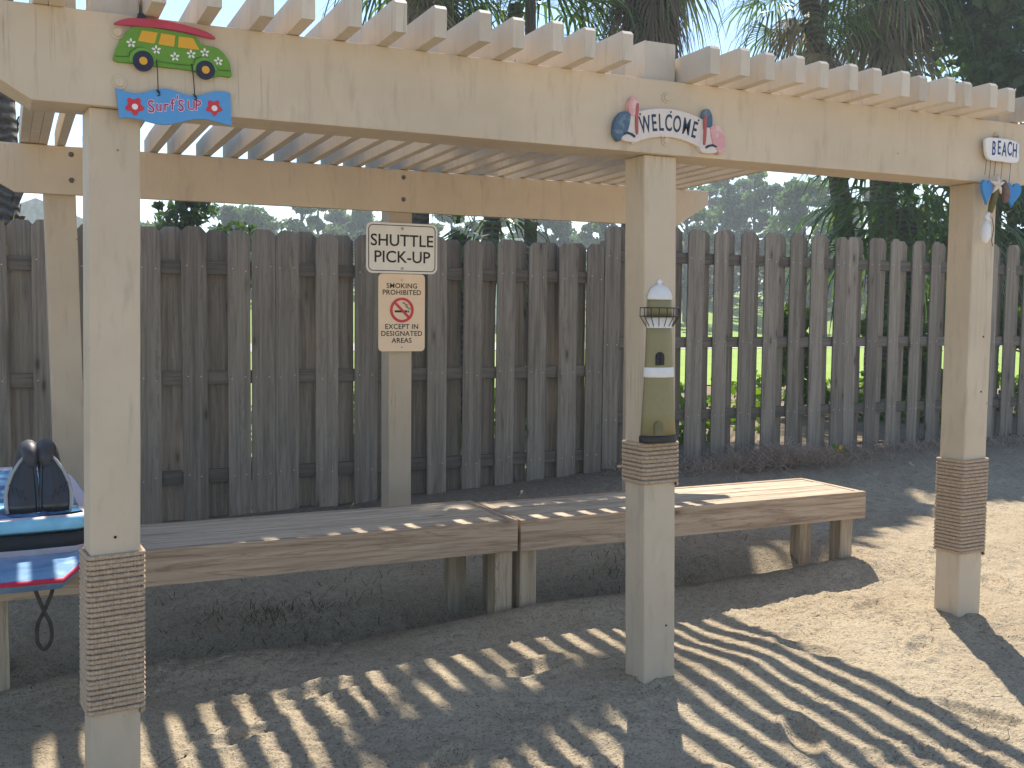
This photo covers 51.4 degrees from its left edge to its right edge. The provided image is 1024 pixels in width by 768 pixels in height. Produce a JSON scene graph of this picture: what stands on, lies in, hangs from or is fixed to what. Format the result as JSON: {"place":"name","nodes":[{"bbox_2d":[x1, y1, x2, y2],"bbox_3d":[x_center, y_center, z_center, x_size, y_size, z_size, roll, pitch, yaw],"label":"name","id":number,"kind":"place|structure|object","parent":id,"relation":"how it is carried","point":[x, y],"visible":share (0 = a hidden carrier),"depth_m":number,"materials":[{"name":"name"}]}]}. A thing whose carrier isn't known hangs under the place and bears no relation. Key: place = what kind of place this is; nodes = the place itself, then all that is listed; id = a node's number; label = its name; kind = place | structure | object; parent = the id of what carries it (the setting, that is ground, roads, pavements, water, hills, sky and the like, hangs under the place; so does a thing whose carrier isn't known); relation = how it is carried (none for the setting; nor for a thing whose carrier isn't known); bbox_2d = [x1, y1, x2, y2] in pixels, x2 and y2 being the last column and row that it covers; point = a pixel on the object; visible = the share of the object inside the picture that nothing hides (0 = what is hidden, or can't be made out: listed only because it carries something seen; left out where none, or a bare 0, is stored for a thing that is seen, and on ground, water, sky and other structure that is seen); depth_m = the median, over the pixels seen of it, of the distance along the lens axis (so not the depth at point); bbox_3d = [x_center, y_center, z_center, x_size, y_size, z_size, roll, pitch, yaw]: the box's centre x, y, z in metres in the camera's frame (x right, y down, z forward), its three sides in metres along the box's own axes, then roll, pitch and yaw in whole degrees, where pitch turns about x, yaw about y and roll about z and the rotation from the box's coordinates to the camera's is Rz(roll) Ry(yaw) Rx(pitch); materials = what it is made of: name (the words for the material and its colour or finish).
{"place":"outdoors","nodes":[
{"label":"outdoors","id":0,"kind":"place"},
{"bbox_2d":[0,433,1023,767],"bbox_3d":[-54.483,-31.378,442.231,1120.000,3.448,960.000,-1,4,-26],"label":"ground","id":1,"kind":"structure","parent":0,"point":[938,711],"depth_m":4.42,"materials":[{"name":"beige sand"}]},
{"bbox_2d":[0,500,517,691],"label":"bench","id":2,"kind":"object","parent":1,"relation":"on","point":[454,534],"visible":0.82,"depth_m":4.73,"materials":[{"name":"brown wood"}]},
{"bbox_2d":[0,550,79,650],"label":"bodyboard","id":3,"kind":"object","parent":2,"relation":"on","point":[37,573],"visible":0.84,"depth_m":3.74,"materials":[{"name":"blue plastic"}]},
{"bbox_2d":[0,528,83,557],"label":"bodyboard","id":4,"kind":"object","parent":3,"relation":"on","point":[39,544],"visible":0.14,"depth_m":3.97,"materials":[{"name":"black plastic"}]},
{"bbox_2d":[0,467,83,535],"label":"bodyboard","id":5,"kind":"object","parent":4,"relation":"on","point":[38,522],"visible":0.43,"depth_m":4.02,"materials":[{"name":"blue plastic"}]},
{"bbox_2d":[4,440,38,514],"bbox_3d":[-1.916,0.354,4.156,0.128,0.269,0.254,-1,4,-26],"label":"swim fin","id":6,"kind":"object","parent":5,"relation":"on","point":[21,493],"visible":1,"depth_m":4.08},
{"bbox_2d":[37,439,73,511],"bbox_3d":[-1.811,0.351,4.207,0.128,0.269,0.254,-1,4,-26],"label":"swim fin","id":7,"kind":"object","parent":5,"relation":"on","point":[55,490],"visible":0.99,"depth_m":4.13,"materials":[{"name":"black rubber"}]},
{"bbox_2d":[0,219,603,524],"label":"privacy fence","id":8,"kind":"object","parent":1,"relation":"on","point":[316,415],"visible":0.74,"depth_m":7.43,"materials":[{"name":"grey wood"}]},
{"bbox_2d":[69,531,746,653],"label":"weeds","id":9,"kind":"object","parent":1,"relation":"on","point":[278,610],"visible":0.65,"depth_m":5.20,"materials":[{"name":"plant"}]},
{"bbox_2d":[0,0,1023,767],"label":"pergola","id":10,"kind":"object","parent":1,"relation":"on","point":[474,114],"visible":0.93,"depth_m":4.09,"materials":[{"name":"beige paint"}]},
{"bbox_2d":[79,544,145,716],"bbox_3d":[-1.257,0.766,3.344,0.185,0.521,0.172,-2,5,-30],"label":"rope wrap","id":11,"kind":"object","parent":10,"relation":"attached to","point":[109,636],"visible":0.93,"depth_m":3.27,"materials":[{"name":"fabric"}]},
{"bbox_2d":[113,13,231,125],"bbox_3d":[-1.019,-0.941,3.203,0.344,0.321,0.025,-1,4,-26],"label":"surf sign","id":12,"kind":"object","parent":10,"relation":"hanging from","point":[145,44],"visible":1,"depth_m":3.19,"materials":[{"name":"green paint"}]},
{"bbox_2d":[378,274,424,350],"bbox_3d":[-0.637,-0.412,6.151,0.284,0.446,0.006,-1,4,-26],"label":"smoking sign","id":13,"kind":"object","parent":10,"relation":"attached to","point":[401,312],"visible":1,"depth_m":6.15,"materials":[{"name":"beige metal"}]},
{"bbox_2d":[366,222,436,273],"bbox_3d":[-0.631,-0.780,6.121,0.432,0.288,0.010,-1,4,-26],"label":"shuttle sign","id":14,"kind":"object","parent":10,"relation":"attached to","point":[404,248],"visible":1,"depth_m":6.12,"materials":[{"name":"metal"}]},
{"bbox_2d":[622,440,678,484],"bbox_3d":[0.541,0.304,4.172,0.178,0.175,0.172,-1,4,-26],"label":"rope wrap","id":15,"kind":"object","parent":10,"relation":"attached to","point":[630,470],"visible":0.94,"depth_m":4.10,"materials":[{"name":"fabric"}]},
{"bbox_2d":[639,278,679,443],"bbox_3d":[0.571,-0.089,4.047,0.175,0.627,0.058,-1,4,-26],"label":"lighthouse ornament","id":16,"kind":"object","parent":10,"relation":"attached to","point":[658,419],"visible":1,"depth_m":4.04,"materials":[{"name":"green wood"}]},
{"bbox_2d":[653,421,662,434],"bbox_3d":[0.552,0.167,4.045,0.034,0.052,0.026,-1,4,-26],"label":"door","id":17,"kind":"structure","parent":16,"relation":"in","point":[658,426],"depth_m":4.03,"materials":[{"name":"beige wood"}]},
{"bbox_2d":[655,352,664,364],"bbox_3d":[0.560,-0.096,4.035,0.034,0.050,0.022,-1,4,-26],"label":"window","id":18,"kind":"structure","parent":16,"relation":"in","point":[659,358],"depth_m":4.03,"materials":[{"name":"metal"}]},
{"bbox_2d":[611,96,724,154],"bbox_3d":[0.589,-0.965,3.971,0.496,0.182,0.029,-1,4,-26],"label":"welcome sign","id":19,"kind":"object","parent":10,"relation":"attached to","point":[633,124],"visible":1,"depth_m":3.96,"materials":[{"name":"white paint"}]},
{"bbox_2d":[933,457,988,554],"bbox_3d":[2.079,0.559,4.929,0.174,0.454,0.172,-1,4,-26],"label":"rope wrap","id":20,"kind":"object","parent":10,"relation":"attached to","point":[953,530],"visible":0.97,"depth_m":4.87,"materials":[{"name":"fabric"}]},
{"bbox_2d":[980,135,1020,245],"bbox_3d":[2.156,-0.854,4.715,0.265,0.488,0.058,-1,4,-26],"label":"beach sign","id":21,"kind":"object","parent":10,"relation":"hanging from","point":[997,148],"visible":1,"depth_m":4.69,"materials":[{"name":"white paint"}]},
{"bbox_2d":[11,445,1023,767],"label":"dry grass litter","id":22,"kind":"object","parent":1,"relation":"on","point":[763,607],"visible":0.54,"depth_m":6.05,"materials":[{"name":"brown plant"}]},
{"bbox_2d":[30,458,1023,767],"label":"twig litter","id":23,"kind":"object","parent":1,"relation":"on","point":[658,686],"visible":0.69,"depth_m":4.14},
{"bbox_2d":[476,478,865,611],"bbox_3d":[0.891,0.907,5.725,2.140,0.611,0.530,-1,4,-26],"label":"bench","id":24,"kind":"object","parent":1,"relation":"on","point":[799,506],"visible":0.73,"depth_m":5.54,"materials":[{"name":"brown wood"}]},
{"bbox_2d":[600,226,1023,468],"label":"privacy fence","id":25,"kind":"object","parent":1,"relation":"on","point":[848,264],"visible":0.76,"depth_m":9.30,"materials":[{"name":"grey wood"}]},
{"bbox_2d":[600,429,1023,485],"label":"pine straw","id":26,"kind":"object","parent":1,"relation":"on","point":[786,453],"visible":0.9,"depth_m":8.71,"materials":[{"name":"brown plant"}]},
{"bbox_2d":[809,443,848,459],"bbox_3d":[2.695,0.603,9.060,0.516,0.185,0.201,-2,5,-37],"label":"flowering plant","id":27,"kind":"object","parent":1,"relation":"on","point":[837,447],"visible":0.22,"depth_m":9.11,"materials":[{"name":"green plant"}]},
{"bbox_2d":[14,0,1023,293],"label":"sky","id":28,"kind":"structure","parent":0,"point":[173,10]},
{"bbox_2d":[251,343,943,351],"bbox_3d":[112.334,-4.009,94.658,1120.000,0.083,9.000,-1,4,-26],"label":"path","id":29,"kind":"structure","parent":0,"point":[495,347],"depth_m":40.90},
{"bbox_2d":[251,377,1017,502],"bbox_3d":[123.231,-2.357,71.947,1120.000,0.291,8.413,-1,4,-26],"label":"mulch bed","id":30,"kind":"object","parent":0,"point":[859,431],"visible":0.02,"depth_m":11.00,"materials":[{"name":"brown wood"}]},
{"bbox_2d":[0,0,25,245],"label":"palm tree","id":31,"kind":"object","parent":30,"relation":"on","point":[10,204],"visible":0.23,"depth_m":7.85,"materials":[{"name":"plant"}]},
{"bbox_2d":[151,200,164,221],"bbox_3d":[-4.404,-0.925,13.273,0.373,3.141,0.340,2,4,20],"label":"shrub","id":32,"kind":"object","parent":30,"relation":"on","point":[159,205],"visible":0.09,"depth_m":13.15,"materials":[{"name":"green plant"}]},
{"bbox_2d":[153,201,256,288],"bbox_3d":[-3.724,-0.931,13.281,1.361,3.144,1.408,-1,4,-26],"label":"shrub","id":33,"kind":"object","parent":30,"relation":"on","point":[192,217],"visible":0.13,"depth_m":13.23,"materials":[{"name":"green plant"}]},
{"bbox_2d":[315,0,531,223],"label":"palm tree","id":34,"kind":"object","parent":30,"relation":"on","point":[416,9],"visible":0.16,"depth_m":11.81,"materials":[{"name":"green plant"}]},
{"bbox_2d":[353,168,561,428],"bbox_3d":[-0.529,-1.016,10.822,2.284,3.482,2.475,2,4,20],"label":"palm tree","id":35,"kind":"object","parent":30,"relation":"on","point":[462,238],"visible":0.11,"depth_m":10.77,"materials":[{"name":"green plant"}]},
{"bbox_2d":[524,0,536,416],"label":"pine tree","id":36,"kind":"object","parent":30,"relation":"on","point":[530,23],"visible":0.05,"depth_m":12.17,"materials":[{"name":"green plant"}]},
{"bbox_2d":[449,0,650,302],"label":"palm tree","id":37,"kind":"object","parent":30,"relation":"on","point":[580,16],"visible":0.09,"depth_m":12.82,"materials":[{"name":"green plant"}]},
{"bbox_2d":[251,370,1018,480],"bbox_3d":[2.413,0.306,13.386,13.707,0.839,6.110,-1,4,-26],"label":"ground cover","id":38,"kind":"object","parent":30,"relation":"on","point":[758,397],"visible":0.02,"depth_m":12.54,"materials":[{"name":"green plant"}]},
{"bbox_2d":[543,0,745,226],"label":"palm tree","id":39,"kind":"object","parent":30,"relation":"on","point":[661,25],"visible":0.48,"depth_m":13.13,"materials":[{"name":"green plant"}]},
{"bbox_2d":[713,0,891,370],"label":"palm tree","id":40,"kind":"object","parent":30,"relation":"on","point":[816,33],"visible":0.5,"depth_m":14.46,"materials":[{"name":"green plant"}]},
{"bbox_2d":[782,303,829,405],"bbox_3d":[3.382,-0.187,12.480,0.843,1.538,0.847,2,4,18],"label":"shrub","id":41,"kind":"object","parent":30,"relation":"on","point":[784,363],"visible":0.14,"depth_m":12.25,"materials":[{"name":"green plant"}]},
{"bbox_2d":[769,0,1008,397],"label":"palm tree","id":42,"kind":"object","parent":30,"relation":"on","point":[898,25],"visible":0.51,"depth_m":14.77,"materials":[{"name":"green plant"}]},
{"bbox_2d":[860,275,942,400],"bbox_3d":[4.665,-0.346,12.514,0.929,1.876,1.101,-1,4,-26],"label":"shrub","id":43,"kind":"object","parent":30,"relation":"on","point":[905,348],"visible":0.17,"depth_m":12.46,"materials":[{"name":"green plant"}]},
{"bbox_2d":[784,64,1023,399],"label":"palm tree","id":44,"kind":"object","parent":30,"relation":"on","point":[907,223],"visible":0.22,"depth_m":12.71,"materials":[{"name":"green plant"}]},
{"bbox_2d":[850,0,1023,322],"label":"leafy tree","id":45,"kind":"object","parent":30,"relation":"on","point":[1001,66],"visible":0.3,"depth_m":14.96,"materials":[{"name":"green plant"}]},
{"bbox_2d":[940,307,1020,396],"bbox_3d":[5.910,-0.474,13.486,0.934,2.016,1.325,-1,4,-26],"label":"shrub","id":46,"kind":"object","parent":30,"relation":"on","point":[1001,332],"visible":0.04,"depth_m":13.00,"materials":[{"name":"green plant"}]},
{"bbox_2d":[999,302,1021,352],"bbox_3d":[7.027,-0.480,14.174,1.279,1.962,0.666,-2,5,-33],"label":"shrub","id":47,"kind":"object","parent":30,"relation":"on","point":[1019,310],"visible":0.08,"depth_m":14.10,"materials":[{"name":"green plant"}]},
{"bbox_2d":[250,286,1019,405],"bbox_3d":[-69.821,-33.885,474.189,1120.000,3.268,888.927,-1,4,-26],"label":"lawn","id":48,"kind":"structure","parent":0,"point":[735,334],"depth_m":40.47,"materials":[{"name":"green plant"}]},
{"bbox_2d":[20,198,82,227],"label":"tree","id":49,"kind":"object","parent":48,"relation":"on","point":[31,210],"depth_m":41.34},
{"bbox_2d":[140,219,149,226],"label":"pine tree","id":50,"kind":"object","parent":48,"relation":"on","point":[146,223],"visible":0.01,"depth_m":64.73,"materials":[{"name":"green plant"}]},
{"bbox_2d":[142,220,179,227],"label":"pine tree","id":51,"kind":"object","parent":48,"relation":"on","point":[152,225],"visible":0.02,"depth_m":60.33,"materials":[{"name":"green plant"}]},
{"bbox_2d":[207,204,250,257],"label":"pine tree","id":52,"kind":"object","parent":48,"relation":"on","point":[227,213],"visible":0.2,"depth_m":61.51,"materials":[{"name":"green plant"}]},
{"bbox_2d":[237,204,276,299],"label":"pine tree","id":53,"kind":"object","parent":48,"relation":"on","point":[253,215],"visible":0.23,"depth_m":63.07,"materials":[{"name":"green plant"}]},
{"bbox_2d":[247,214,279,235],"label":"pine tree","id":54,"kind":"object","parent":48,"relation":"on","point":[274,229],"visible":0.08,"depth_m":75.39,"materials":[{"name":"green plant"}]},
{"bbox_2d":[274,207,318,237],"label":"pine tree","id":55,"kind":"object","parent":48,"relation":"on","point":[296,226],"visible":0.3,"depth_m":63.69,"materials":[{"name":"green plant"}]},
{"bbox_2d":[305,208,353,279],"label":"pine tree","id":56,"kind":"object","parent":48,"relation":"on","point":[317,220],"visible":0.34,"depth_m":67.45,"materials":[{"name":"green plant"}]},
{"bbox_2d":[323,209,355,236],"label":"pine tree","id":57,"kind":"object","parent":48,"relation":"on","point":[338,217],"visible":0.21,"depth_m":74.27,"materials":[{"name":"green plant"}]},
{"bbox_2d":[342,210,375,264],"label":"pine tree","id":58,"kind":"object","parent":48,"relation":"on","point":[361,219],"visible":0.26,"depth_m":71.04,"materials":[{"name":"green plant"}]},
{"bbox_2d":[430,222,444,236],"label":"pine tree","id":59,"kind":"object","parent":48,"relation":"on","point":[440,227],"visible":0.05,"depth_m":70.96,"materials":[{"name":"green plant"}]},
{"bbox_2d":[434,214,474,239],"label":"pine tree","id":60,"kind":"object","parent":48,"relation":"on","point":[446,218],"visible":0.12,"depth_m":69.28,"materials":[{"name":"green plant"}]},
{"bbox_2d":[463,216,482,241],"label":"pine tree","id":61,"kind":"object","parent":48,"relation":"on","point":[474,226],"visible":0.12,"depth_m":73.61,"materials":[{"name":"green plant"}]},
{"bbox_2d":[478,217,517,238],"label":"pine tree","id":62,"kind":"object","parent":48,"relation":"on","point":[504,224],"visible":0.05,"depth_m":63.75,"materials":[{"name":"green plant"}]},
{"bbox_2d":[495,238,523,324],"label":"shed","id":63,"kind":"structure","parent":48,"relation":"on","point":[496,286],"depth_m":58.98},
{"bbox_2d":[509,219,523,238],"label":"pine tree","id":64,"kind":"object","parent":48,"relation":"on","point":[519,235],"visible":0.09,"depth_m":80.10,"materials":[{"name":"green plant"}]},
{"bbox_2d":[521,220,562,244],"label":"pine tree","id":65,"kind":"object","parent":48,"relation":"on","point":[540,237],"visible":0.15,"depth_m":68.09,"materials":[{"name":"green plant"}]},
{"bbox_2d":[543,220,586,269],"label":"pine tree","id":66,"kind":"object","parent":48,"relation":"on","point":[565,229],"visible":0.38,"depth_m":67.93,"materials":[{"name":"green plant"}]},
{"bbox_2d":[207,226,926,309],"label":"undergrowth","id":67,"kind":"object","parent":48,"relation":"on","point":[737,281],"visible":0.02,"depth_m":79.40,"materials":[{"name":"green plant"}]},
{"bbox_2d":[570,222,609,258],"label":"pine tree","id":68,"kind":"object","parent":48,"relation":"on","point":[588,238],"visible":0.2,"depth_m":74.42,"materials":[{"name":"green plant"}]},
{"bbox_2d":[591,222,618,237],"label":"pine tree","id":69,"kind":"object","parent":48,"relation":"on","point":[602,228],"visible":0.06,"depth_m":62.87,"materials":[{"name":"green plant"}]},
{"bbox_2d":[676,185,718,321],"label":"pine tree","id":70,"kind":"object","parent":48,"relation":"on","point":[703,213],"visible":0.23,"depth_m":66.66,"materials":[{"name":"green plant"}]},
{"bbox_2d":[684,184,731,233],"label":"pine tree","id":71,"kind":"object","parent":48,"relation":"on","point":[713,201],"visible":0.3,"depth_m":79.95,"materials":[{"name":"green plant"}]},
{"bbox_2d":[696,177,762,282],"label":"pine tree","id":72,"kind":"object","parent":48,"relation":"on","point":[728,220],"visible":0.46,"depth_m":70.02,"materials":[{"name":"green plant"}]},
{"bbox_2d":[724,178,767,254],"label":"pine tree","id":73,"kind":"object","parent":48,"relation":"on","point":[744,184],"visible":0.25,"depth_m":75.86,"materials":[{"name":"green plant"}]},
{"bbox_2d":[728,171,776,270],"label":"pine tree","id":74,"kind":"object","parent":48,"relation":"on","point":[746,205],"visible":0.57,"depth_m":68.13,"materials":[{"name":"green plant"}]},
{"bbox_2d":[752,182,789,281],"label":"pine tree","id":75,"kind":"object","parent":48,"relation":"on","point":[764,191],"visible":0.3,"depth_m":66.89,"materials":[{"name":"green plant"}]},
{"bbox_2d":[758,176,809,299],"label":"pine tree","id":76,"kind":"object","parent":48,"relation":"on","point":[796,209],"visible":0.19,"depth_m":63.32,"materials":[{"name":"green plant"}]},
{"bbox_2d":[767,176,833,278],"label":"pine tree","id":77,"kind":"object","parent":48,"relation":"on","point":[792,197],"visible":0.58,"depth_m":57.20,"materials":[{"name":"green plant"}]},
{"bbox_2d":[806,186,834,288],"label":"pine tree","id":78,"kind":"object","parent":48,"relation":"on","point":[823,234],"visible":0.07,"depth_m":61.67,"materials":[{"name":"green plant"}]},
{"bbox_2d":[826,197,867,235],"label":"pine tree","id":79,"kind":"object","parent":48,"relation":"on","point":[858,224],"visible":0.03,"depth_m":78.67,"materials":[{"name":"green plant"}]},
{"bbox_2d":[852,190,868,318],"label":"pine tree","id":80,"kind":"object","parent":48,"relation":"on","point":[866,198],"visible":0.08,"depth_m":68.40,"materials":[{"name":"green plant"}]}
]}

